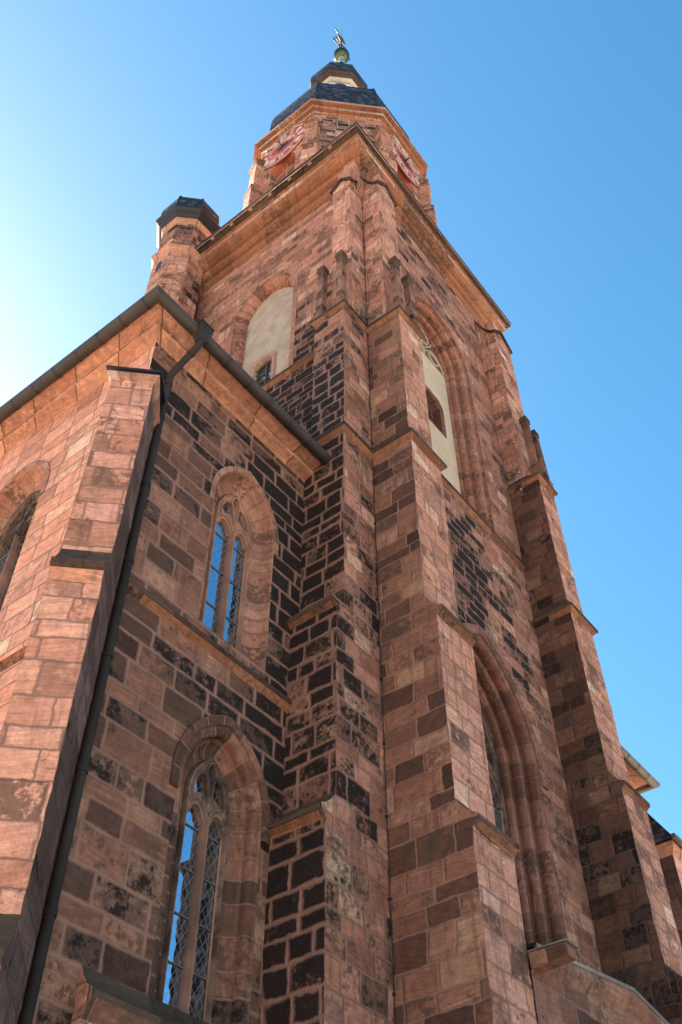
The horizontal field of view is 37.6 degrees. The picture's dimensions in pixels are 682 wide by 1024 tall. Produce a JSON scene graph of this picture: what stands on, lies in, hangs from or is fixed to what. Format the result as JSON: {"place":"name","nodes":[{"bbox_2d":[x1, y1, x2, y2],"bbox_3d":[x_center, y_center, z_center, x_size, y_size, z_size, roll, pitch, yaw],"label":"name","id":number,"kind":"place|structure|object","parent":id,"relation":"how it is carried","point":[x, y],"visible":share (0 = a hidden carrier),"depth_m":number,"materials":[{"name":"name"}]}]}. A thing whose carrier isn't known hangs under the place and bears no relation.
{"place":"outdoors","nodes":[
{"label":"outdoors","id":0,"kind":"place"},
{"bbox_2d":[0,0,681,838],"label":"sky","id":1,"kind":"structure","parent":0,"point":[548,133],"materials":[{"name":"blue"}]},
{"label":"ground","id":2,"kind":"structure","parent":0,"visible":0},
{"bbox_2d":[0,285,330,1023],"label":"side aisle","id":3,"kind":"object","parent":2,"relation":"on","point":[163,454],"visible":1,"depth_m":16.66,"materials":[{"name":"stone"}]},
{"bbox_2d":[0,460,49,610],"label":"window","id":4,"kind":"structure","parent":3,"relation":"in","point":[19,497],"depth_m":21.89,"materials":[{"name":"stone"}]},
{"bbox_2d":[148,715,269,1023],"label":"window","id":5,"kind":"structure","parent":3,"relation":"in","point":[202,961],"depth_m":15.73,"materials":[{"name":"stone"}]},
{"bbox_2d":[197,466,278,670],"bbox_3d":[-2.231,0.914,20.716,0.512,5.120,2.160,-30,-55,24],"label":"window","id":6,"kind":"structure","parent":3,"relation":"in","point":[243,541],"depth_m":20.92,"materials":[{"name":"stone"}]},
{"bbox_2d":[145,196,219,319],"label":"stair turret","id":7,"kind":"object","parent":2,"relation":"on","point":[185,226],"visible":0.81,"depth_m":42.21,"materials":[{"name":"stone"}]},
{"bbox_2d":[153,259,164,272],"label":"slit window","id":8,"kind":"structure","parent":7,"relation":"in","point":[161,262],"depth_m":41.46,"materials":[{"name":"stone"}]},
{"bbox_2d":[195,27,681,1023],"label":"church tower","id":9,"kind":"structure","parent":2,"relation":"on","point":[459,825],"depth_m":23.99,"materials":[{"name":"stone"}]},
{"bbox_2d":[268,152,294,189],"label":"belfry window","id":10,"kind":"structure","parent":9,"relation":"in","point":[286,166],"depth_m":48.17,"materials":[{"name":"stone"}]},
{"bbox_2d":[397,165,414,196],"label":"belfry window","id":11,"kind":"structure","parent":9,"relation":"in","point":[402,176],"depth_m":48.93,"materials":[{"name":"stone"}]},
{"bbox_2d":[413,291,498,534],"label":"blind window","id":12,"kind":"structure","parent":9,"relation":"in","point":[455,431],"depth_m":35.13,"materials":[{"name":"paint"}]},
{"bbox_2d":[463,623,567,1023],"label":"window","id":13,"kind":"structure","parent":9,"relation":"in","point":[517,775],"depth_m":24.01,"materials":[{"name":"stone"}]},
{"bbox_2d":[526,938,668,1023],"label":"portal porch","id":14,"kind":"object","parent":2,"relation":"on","point":[567,987],"visible":0.92,"depth_m":16.66,"materials":[{"name":"stone"}]},
{"bbox_2d":[620,744,681,944],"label":"aisle","id":15,"kind":"object","parent":2,"relation":"on","point":[642,779],"visible":0.16,"depth_m":30.33,"materials":[{"name":"stone"}]}
]}

